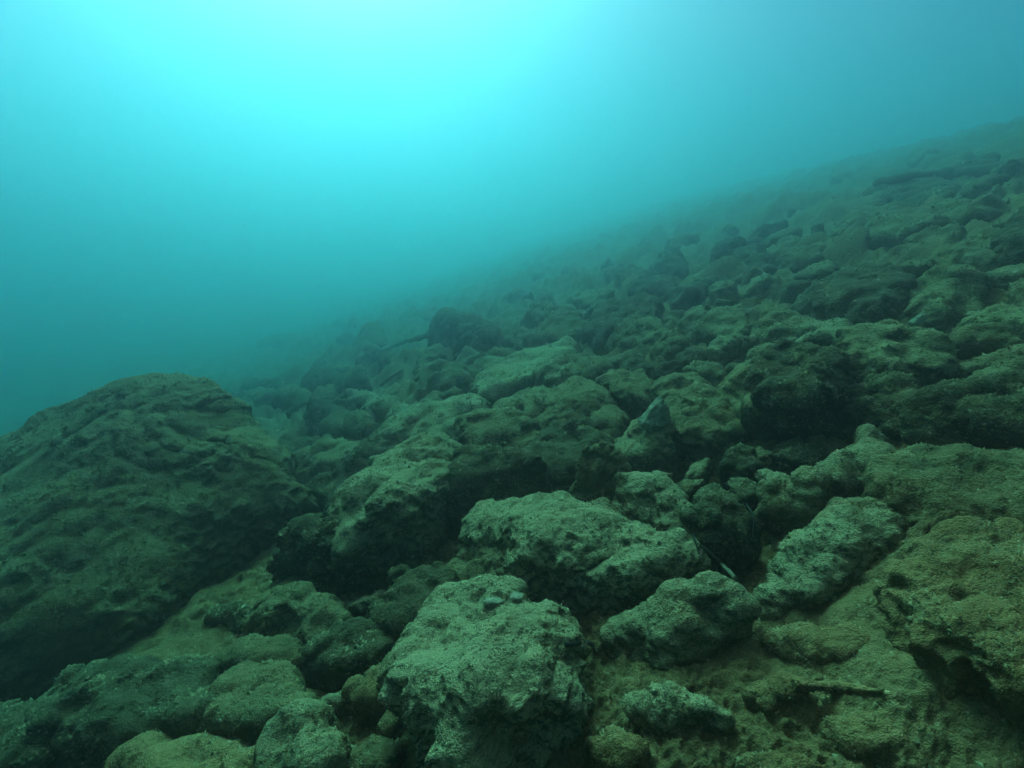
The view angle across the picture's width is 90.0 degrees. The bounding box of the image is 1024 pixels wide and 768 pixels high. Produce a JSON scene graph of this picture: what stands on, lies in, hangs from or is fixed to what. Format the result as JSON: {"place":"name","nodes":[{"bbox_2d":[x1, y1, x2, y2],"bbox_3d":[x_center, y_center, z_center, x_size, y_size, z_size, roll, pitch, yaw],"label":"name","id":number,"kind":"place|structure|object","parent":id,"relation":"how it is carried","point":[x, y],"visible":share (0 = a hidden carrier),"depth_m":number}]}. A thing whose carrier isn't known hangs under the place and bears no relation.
{"place":"outdoors","nodes":[
{"label":"outdoors","id":0,"kind":"place"},
{"bbox_2d":[0,116,1023,767],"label":"seabed","id":1,"kind":"structure","parent":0,"point":[46,368],"depth_m":4.96},
{"bbox_2d":[0,697,57,767],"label":"rock","id":2,"kind":"object","parent":1,"relation":"on","point":[15,752],"visible":0.47,"depth_m":1.30},
{"bbox_2d":[23,652,220,767],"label":"boulder","id":3,"kind":"object","parent":1,"relation":"on","point":[95,713],"visible":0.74,"depth_m":1.31},
{"bbox_2d":[0,371,318,701],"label":"boulder","id":4,"kind":"object","parent":1,"relation":"on","point":[134,508],"visible":0.77,"depth_m":2.06},
{"bbox_2d":[104,728,254,767],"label":"rock","id":5,"kind":"object","parent":1,"relation":"on","point":[154,748],"visible":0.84,"depth_m":1.14},
{"bbox_2d":[203,600,252,633],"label":"stone","id":6,"kind":"object","parent":1,"relation":"on","point":[231,616],"visible":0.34,"depth_m":1.71},
{"bbox_2d":[196,658,317,745],"bbox_3d":[-0.637,0.888,1.298,0.376,0.378,0.202,5,17,17],"label":"rock","id":7,"kind":"object","parent":1,"relation":"on","point":[252,698],"visible":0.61,"depth_m":1.22},
{"bbox_2d":[213,633,303,673],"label":"rock","id":8,"kind":"object","parent":1,"relation":"on","point":[259,648],"visible":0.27,"depth_m":1.41},
{"bbox_2d":[271,383,311,412],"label":"stone","id":9,"kind":"object","parent":1,"relation":"on","point":[285,397],"visible":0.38,"depth_m":5.13},
{"bbox_2d":[241,580,352,645],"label":"rock","id":10,"kind":"object","parent":1,"relation":"on","point":[304,612],"visible":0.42,"depth_m":1.52},
{"bbox_2d":[253,698,356,767],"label":"rock","id":11,"kind":"object","parent":1,"relation":"on","point":[302,733],"visible":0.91,"depth_m":1.06},
{"bbox_2d":[266,512,364,596],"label":"rock","id":12,"kind":"object","parent":1,"relation":"on","point":[302,551],"visible":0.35,"depth_m":1.70},
{"bbox_2d":[303,390,345,436],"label":"rock","id":13,"kind":"object","parent":1,"relation":"on","point":[321,405],"visible":0.5,"depth_m":4.00},
{"bbox_2d":[294,436,359,477],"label":"rock","id":14,"kind":"object","parent":1,"relation":"on","point":[325,454],"visible":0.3,"depth_m":2.89},
{"bbox_2d":[321,690,345,718],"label":"stone","id":15,"kind":"object","parent":1,"relation":"on","point":[337,701],"visible":0.1,"depth_m":1.21},
{"bbox_2d":[300,366,372,394],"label":"rock","id":16,"kind":"object","parent":1,"relation":"on","point":[312,378],"visible":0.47,"depth_m":5.16},
{"bbox_2d":[305,442,387,513],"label":"rock","id":17,"kind":"object","parent":1,"relation":"on","point":[323,486],"visible":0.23,"depth_m":2.38},
{"bbox_2d":[318,409,378,438],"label":"stone","id":18,"kind":"object","parent":1,"relation":"on","point":[343,423],"visible":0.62,"depth_m":3.52},
{"bbox_2d":[300,616,397,693],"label":"rock","id":19,"kind":"object","parent":1,"relation":"on","point":[337,655],"visible":0.4,"depth_m":1.30},
{"bbox_2d":[341,663,386,732],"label":"rock","id":20,"kind":"object","parent":1,"relation":"on","point":[364,707],"visible":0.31,"depth_m":1.18},
{"bbox_2d":[346,588,385,617],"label":"stone","id":21,"kind":"object","parent":1,"relation":"on","point":[358,607],"visible":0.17,"depth_m":1.50},
{"bbox_2d":[355,343,381,366],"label":"rock","id":22,"kind":"object","parent":1,"relation":"on","point":[365,356],"visible":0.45,"depth_m":6.30},
{"bbox_2d":[337,388,402,426],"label":"rock","id":23,"kind":"object","parent":1,"relation":"on","point":[366,400],"visible":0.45,"depth_m":3.84},
{"bbox_2d":[352,320,387,347],"bbox_3d":[-2.218,-0.594,7.989,0.454,0.803,1.967,-8,18,-27],"label":"rock slab","id":24,"kind":"object","parent":1,"relation":"on","point":[374,332],"visible":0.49,"depth_m":7.63},
{"bbox_2d":[349,734,407,767],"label":"stone","id":25,"kind":"object","parent":1,"relation":"on","point":[374,751],"visible":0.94,"depth_m":1.02},
{"bbox_2d":[376,710,403,739],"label":"stone","id":26,"kind":"object","parent":1,"relation":"on","point":[389,726],"visible":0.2,"depth_m":1.08},
{"bbox_2d":[325,431,462,584],"bbox_3d":[-0.425,0.535,1.993,0.531,0.659,0.826,0,16,0],"label":"rock","id":27,"kind":"object","parent":1,"relation":"on","point":[388,508],"visible":0.65,"depth_m":1.64},
{"bbox_2d":[365,561,459,638],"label":"rock","id":28,"kind":"object","parent":1,"relation":"on","point":[394,610],"visible":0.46,"depth_m":1.39},
{"bbox_2d":[413,343,447,376],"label":"rock","id":29,"kind":"object","parent":1,"relation":"on","point":[435,351],"visible":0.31,"depth_m":4.67},
{"bbox_2d":[374,393,490,449],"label":"rock","id":30,"kind":"object","parent":1,"relation":"on","point":[430,416],"visible":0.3,"depth_m":2.67},
{"bbox_2d":[407,386,463,407],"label":"rock","id":31,"kind":"object","parent":1,"relation":"on","point":[433,395],"visible":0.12,"depth_m":3.18},
{"bbox_2d":[413,359,472,393],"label":"rock","id":32,"kind":"object","parent":1,"relation":"on","point":[442,375],"visible":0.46,"depth_m":3.66},
{"bbox_2d":[426,306,503,360],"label":"rock","id":33,"kind":"object","parent":1,"relation":"on","point":[456,330],"visible":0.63,"depth_m":4.82},
{"bbox_2d":[446,545,502,581],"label":"rock","id":34,"kind":"object","parent":1,"relation":"on","point":[468,563],"visible":0.22,"depth_m":1.44},
{"bbox_2d":[376,573,593,767],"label":"boulder","id":35,"kind":"object","parent":1,"relation":"on","point":[467,678],"visible":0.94,"depth_m":0.95},
{"bbox_2d":[467,355,503,378],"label":"stone","id":36,"kind":"object","parent":1,"relation":"on","point":[477,367],"visible":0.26,"depth_m":3.89},
{"bbox_2d":[452,406,538,448],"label":"rock","id":37,"kind":"object","parent":1,"relation":"on","point":[511,426],"visible":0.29,"depth_m":2.16},
{"bbox_2d":[445,441,553,540],"bbox_3d":[-0.057,0.480,1.847,0.480,0.549,0.314,0,16,0],"label":"rock","id":38,"kind":"object","parent":1,"relation":"on","point":[503,471],"visible":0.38,"depth_m":1.73},
{"bbox_2d":[501,325,534,350],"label":"stone","id":39,"kind":"object","parent":1,"relation":"on","point":[518,339],"visible":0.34,"depth_m":4.42},
{"bbox_2d":[467,336,582,408],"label":"rock","id":40,"kind":"object","parent":1,"relation":"on","point":[509,375],"visible":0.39,"depth_m":3.25},
{"bbox_2d":[519,300,564,329],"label":"rock","id":41,"kind":"object","parent":1,"relation":"on","point":[536,313],"visible":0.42,"depth_m":5.09},
{"bbox_2d":[492,374,617,431],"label":"rock","id":42,"kind":"object","parent":1,"relation":"on","point":[579,397],"visible":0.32,"depth_m":2.33},
{"bbox_2d":[530,310,587,347],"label":"rock","id":43,"kind":"object","parent":1,"relation":"on","point":[555,326],"visible":0.43,"depth_m":4.04},
{"bbox_2d":[104,193,1021,767],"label":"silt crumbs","id":44,"kind":"object","parent":1,"relation":"on","point":[916,739],"visible":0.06,"depth_m":0.93},
{"bbox_2d":[532,351,615,387],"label":"rock","id":45,"kind":"object","parent":1,"relation":"on","point":[558,371],"visible":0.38,"depth_m":2.87},
{"bbox_2d":[524,416,626,490],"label":"rock","id":46,"kind":"object","parent":1,"relation":"on","point":[557,446],"visible":0.25,"depth_m":1.89},
{"bbox_2d":[458,490,712,615],"bbox_3d":[0.151,0.567,1.461,0.409,0.549,0.751,-12,20,-35],"label":"rock slab","id":47,"kind":"object","parent":1,"relation":"on","point":[603,555],"visible":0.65,"depth_m":1.28},
{"bbox_2d":[565,288,614,309],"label":"rock","id":48,"kind":"object","parent":1,"relation":"on","point":[583,299],"visible":0.44,"depth_m":5.08},
{"bbox_2d":[569,441,631,502],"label":"rock","id":49,"kind":"object","parent":1,"relation":"on","point":[600,464],"visible":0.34,"depth_m":1.61},
{"bbox_2d":[590,405,630,428],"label":"stone","id":50,"kind":"object","parent":1,"relation":"on","point":[612,412],"visible":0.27,"depth_m":2.10},
{"bbox_2d":[584,724,650,767],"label":"rock","id":51,"kind":"object","parent":1,"relation":"on","point":[613,746],"visible":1,"depth_m":0.88},
{"bbox_2d":[581,291,664,355],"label":"rock","id":52,"kind":"object","parent":1,"relation":"on","point":[606,316],"visible":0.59,"depth_m":3.63},
{"bbox_2d":[594,368,655,418],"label":"rock","id":53,"kind":"object","parent":1,"relation":"on","point":[629,391],"visible":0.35,"depth_m":2.29},
{"bbox_2d":[230,150,1023,452],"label":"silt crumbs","id":54,"kind":"object","parent":1,"relation":"on","point":[833,239],"visible":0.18,"depth_m":3.90},
{"bbox_2d":[620,354,654,380],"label":"stone","id":55,"kind":"object","parent":1,"relation":"on","point":[632,362],"visible":0.37,"depth_m":2.71},
{"bbox_2d":[600,314,681,356],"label":"rock","id":56,"kind":"object","parent":1,"relation":"on","point":[631,332],"visible":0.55,"depth_m":3.28},
{"bbox_2d":[614,418,676,472],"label":"rock","id":57,"kind":"object","parent":1,"relation":"on","point":[642,449],"visible":0.34,"depth_m":1.74},
{"bbox_2d":[638,395,670,431],"bbox_3d":[0.499,0.109,1.793,0.112,0.135,0.107,0,16,0],"label":"sponge","id":58,"kind":"object","parent":57,"relation":"on","point":[655,416],"visible":0.88,"depth_m":1.76},
{"bbox_2d":[612,470,691,531],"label":"rock","id":59,"kind":"object","parent":1,"relation":"on","point":[658,500],"visible":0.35,"depth_m":1.47},
{"bbox_2d":[627,270,680,302],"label":"rock","id":60,"kind":"object","parent":1,"relation":"on","point":[654,283],"visible":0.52,"depth_m":4.46},
{"bbox_2d":[649,250,688,279],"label":"rock","id":61,"kind":"object","parent":1,"relation":"on","point":[674,263],"visible":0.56,"depth_m":5.29},
{"bbox_2d":[654,360,685,380],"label":"stone","id":62,"kind":"object","parent":1,"relation":"on","point":[664,368],"visible":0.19,"depth_m":2.47},
{"bbox_2d":[649,334,691,360],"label":"stone","id":63,"kind":"object","parent":1,"relation":"on","point":[668,349],"visible":0.33,"depth_m":2.77},
{"bbox_2d":[620,680,735,737],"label":"rock","id":64,"kind":"object","parent":1,"relation":"on","point":[668,708],"visible":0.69,"depth_m":0.91},
{"bbox_2d":[599,570,761,671],"bbox_3d":[0.353,0.586,1.100,0.328,0.388,0.173,0,16,0],"label":"rock","id":65,"kind":"object","parent":1,"relation":"on","point":[700,617],"visible":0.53,"depth_m":1.04},
{"bbox_2d":[668,232,699,252],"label":"rock","id":66,"kind":"object","parent":1,"relation":"on","point":[677,242],"visible":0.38,"depth_m":6.77},
{"bbox_2d":[674,347,706,365],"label":"stone","id":67,"kind":"object","parent":1,"relation":"on","point":[687,355],"visible":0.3,"depth_m":2.54},
{"bbox_2d":[674,304,710,335],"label":"rock","id":68,"kind":"object","parent":1,"relation":"on","point":[691,318],"visible":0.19,"depth_m":3.12},
{"bbox_2d":[668,275,720,310],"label":"rock","id":69,"kind":"object","parent":1,"relation":"on","point":[689,295],"visible":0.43,"depth_m":3.79},
{"bbox_2d":[684,458,712,484],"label":"stone","id":70,"kind":"object","parent":1,"relation":"on","point":[700,469],"visible":0.23,"depth_m":1.61},
{"bbox_2d":[649,372,748,469],"bbox_3d":[0.670,0.217,1.943,0.327,0.467,0.513,0,16,0],"label":"rock","id":71,"kind":"object","parent":1,"relation":"on","point":[705,421],"visible":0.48,"depth_m":1.76},
{"bbox_2d":[682,360,726,386],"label":"stone","id":72,"kind":"object","parent":1,"relation":"on","point":[714,374],"visible":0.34,"depth_m":2.28},
{"bbox_2d":[676,493,762,577],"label":"rock","id":73,"kind":"object","parent":1,"relation":"on","point":[719,527],"visible":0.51,"depth_m":1.25},
{"bbox_2d":[692,483,743,504],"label":"stone","id":74,"kind":"object","parent":73,"relation":"on","point":[716,488],"visible":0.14,"depth_m":1.41},
{"bbox_2d":[690,304,753,358],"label":"rock","id":75,"kind":"object","parent":1,"relation":"on","point":[713,324],"visible":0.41,"depth_m":2.78},
{"bbox_2d":[705,335,738,367],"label":"stone","id":76,"kind":"object","parent":1,"relation":"on","point":[722,350],"visible":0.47,"depth_m":2.48},
{"bbox_2d":[706,279,737,303],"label":"stone","id":77,"kind":"object","parent":1,"relation":"on","point":[714,293],"visible":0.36,"depth_m":3.62},
{"bbox_2d":[708,236,746,263],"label":"rock","id":78,"kind":"object","parent":1,"relation":"on","point":[724,247],"visible":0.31,"depth_m":4.92},
{"bbox_2d":[715,357,761,440],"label":"rock","id":79,"kind":"object","parent":1,"relation":"on","point":[732,389],"visible":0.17,"depth_m":1.77},
{"bbox_2d":[717,442,763,485],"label":"stone","id":80,"kind":"object","parent":1,"relation":"on","point":[741,460],"visible":0.24,"depth_m":1.55},
{"bbox_2d":[727,477,758,513],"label":"stone","id":81,"kind":"object","parent":1,"relation":"on","point":[744,489],"visible":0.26,"depth_m":1.44},
{"bbox_2d":[728,243,776,275],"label":"rock","id":82,"kind":"object","parent":1,"relation":"on","point":[753,254],"visible":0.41,"depth_m":4.19},
{"bbox_2d":[742,273,773,298],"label":"stone","id":83,"kind":"object","parent":1,"relation":"on","point":[758,286],"visible":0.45,"depth_m":3.50},
{"bbox_2d":[747,219,788,239],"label":"rock","id":84,"kind":"object","parent":1,"relation":"on","point":[766,230],"visible":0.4,"depth_m":5.24},
{"bbox_2d":[741,306,803,359],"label":"rock","id":85,"kind":"object","parent":1,"relation":"on","point":[768,317],"visible":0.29,"depth_m":2.52},
{"bbox_2d":[741,670,809,716],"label":"rock","id":86,"kind":"object","parent":1,"relation":"on","point":[770,695],"visible":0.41,"depth_m":0.90},
{"bbox_2d":[734,749,822,767],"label":"rock","id":87,"kind":"object","parent":1,"relation":"on","point":[769,759],"visible":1,"depth_m":0.79},
{"bbox_2d":[759,227,802,252],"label":"rock","id":88,"kind":"object","parent":1,"relation":"on","point":[770,240],"visible":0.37,"depth_m":4.82},
{"bbox_2d":[753,465,834,545],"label":"rock","id":89,"kind":"object","parent":1,"relation":"on","point":[800,497],"visible":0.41,"depth_m":1.29},
{"bbox_2d":[779,279,812,303],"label":"stone","id":90,"kind":"object","parent":1,"relation":"on","point":[792,290],"visible":0.41,"depth_m":3.10},
{"bbox_2d":[766,234,826,272],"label":"rock","id":91,"kind":"object","parent":1,"relation":"on","point":[783,252],"visible":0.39,"depth_m":3.84},
{"bbox_2d":[743,337,852,443],"bbox_3d":[0.932,0.142,1.711,0.344,0.547,0.413,0,16,0],"label":"rock","id":92,"kind":"object","parent":1,"relation":"on","point":[801,389],"visible":0.73,"depth_m":1.58},
{"bbox_2d":[770,443,825,475],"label":"stone","id":93,"kind":"object","parent":1,"relation":"on","point":[789,459],"visible":0.32,"depth_m":1.50},
{"bbox_2d":[759,315,853,345],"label":"rock","id":94,"kind":"object","parent":1,"relation":"on","point":[807,329],"visible":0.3,"depth_m":2.32},
{"bbox_2d":[756,621,870,667],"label":"rock","id":95,"kind":"object","parent":1,"relation":"on","point":[807,644],"visible":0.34,"depth_m":0.96},
{"bbox_2d":[793,259,839,280],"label":"stone","id":96,"kind":"object","parent":1,"relation":"on","point":[820,270],"visible":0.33,"depth_m":3.24},
{"bbox_2d":[752,496,905,620],"bbox_3d":[0.715,0.442,1.184,0.421,0.351,0.227,-5,17,-16],"label":"rock","id":97,"kind":"object","parent":1,"relation":"on","point":[832,549],"visible":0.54,"depth_m":1.10},
{"bbox_2d":[791,676,883,694],"bbox_3d":[0.549,0.511,0.874,0.127,0.060,0.050,7,17,21],"label":"branch","id":98,"kind":"object","parent":1,"relation":"on","point":[839,687],"visible":1,"depth_m":0.88},
{"bbox_2d":[790,261,917,324],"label":"rock","id":99,"kind":"object","parent":1,"relation":"on","point":[867,292],"visible":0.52,"depth_m":2.43},
{"bbox_2d":[813,424,896,498],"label":"rock","id":100,"kind":"object","parent":1,"relation":"on","point":[845,467],"visible":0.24,"depth_m":1.33},
{"bbox_2d":[819,709,909,762],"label":"rock","id":101,"kind":"object","parent":1,"relation":"on","point":[857,734],"visible":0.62,"depth_m":0.78},
{"bbox_2d":[838,370,921,444],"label":"rock","id":102,"kind":"object","parent":1,"relation":"on","point":[877,399],"visible":0.3,"depth_m":1.53},
{"bbox_2d":[878,417,901,446],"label":"stone","id":103,"kind":"object","parent":1,"relation":"on","point":[890,429],"visible":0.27,"depth_m":1.44},
{"bbox_2d":[834,319,959,386],"bbox_3d":[1.322,0.014,1.861,0.382,0.476,0.405,0,16,0],"label":"rock","id":104,"kind":"object","parent":1,"relation":"on","point":[926,357],"visible":0.44,"depth_m":1.73},
{"bbox_2d":[861,175,962,206],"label":"rock","id":105,"kind":"object","parent":1,"relation":"on","point":[911,190],"visible":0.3,"depth_m":4.82},
{"bbox_2d":[826,195,1008,250],"bbox_3d":[2.776,-1.091,3.808,0.770,0.554,1.625,0,16,0],"label":"rock slab","id":106,"kind":"object","parent":1,"relation":"on","point":[893,224],"visible":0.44,"depth_m":3.38},
{"bbox_2d":[903,222,966,244],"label":"rock","id":107,"kind":"object","parent":1,"relation":"on","point":[930,231],"visible":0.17,"depth_m":3.10},
{"bbox_2d":[857,441,1023,526],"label":"boulder","id":108,"kind":"object","parent":1,"relation":"on","point":[910,484],"visible":0.45,"depth_m":1.15},
{"bbox_2d":[872,159,1016,186],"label":"rock","id":109,"kind":"object","parent":1,"relation":"on","point":[974,171],"visible":0.69,"depth_m":5.14},
{"bbox_2d":[898,263,992,331],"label":"rock","id":110,"kind":"object","parent":1,"relation":"on","point":[944,296],"visible":0.52,"depth_m":2.16},
{"bbox_2d":[873,515,1023,730],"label":"boulder","id":111,"kind":"object","parent":1,"relation":"on","point":[948,594],"visible":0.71,"depth_m":0.85},
{"bbox_2d":[898,368,1023,449],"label":"boulder","id":112,"kind":"object","parent":1,"relation":"on","point":[982,411],"visible":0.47,"depth_m":1.32},
{"bbox_2d":[943,239,1000,271],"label":"rock","id":113,"kind":"object","parent":1,"relation":"on","point":[981,255],"visible":0.19,"depth_m":2.57},
{"bbox_2d":[954,173,1015,198],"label":"rock","id":114,"kind":"object","parent":1,"relation":"on","point":[974,189],"visible":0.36,"depth_m":3.89},
{"bbox_2d":[949,321,1023,359],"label":"rock","id":115,"kind":"object","parent":1,"relation":"on","point":[974,339],"visible":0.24,"depth_m":1.76},
{"bbox_2d":[953,302,1023,339],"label":"stone","id":116,"kind":"object","parent":1,"relation":"on","point":[1006,314],"visible":0.22,"depth_m":1.87},
{"bbox_2d":[956,343,1023,378],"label":"rock","id":117,"kind":"object","parent":1,"relation":"on","point":[1011,356],"visible":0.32,"depth_m":1.60},
{"bbox_2d":[985,263,1023,290],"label":"stone","id":118,"kind":"object","parent":1,"relation":"on","point":[1003,277],"visible":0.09,"depth_m":2.23},
{"bbox_2d":[989,205,1023,267],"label":"boulder","id":119,"kind":"object","parent":1,"relation":"on","point":[1007,241],"visible":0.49,"depth_m":2.45},
{"bbox_2d":[990,156,1023,176],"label":"rock","id":120,"kind":"object","parent":1,"relation":"on","point":[1004,168],"visible":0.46,"depth_m":4.56},
{"bbox_2d":[1004,278,1023,306],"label":"stone","id":121,"kind":"object","parent":1,"relation":"on","point":[1015,294],"visible":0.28,"depth_m":2.03},
{"bbox_2d":[0,0,1023,333],"label":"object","id":122,"kind":"structure","parent":0,"point":[159,158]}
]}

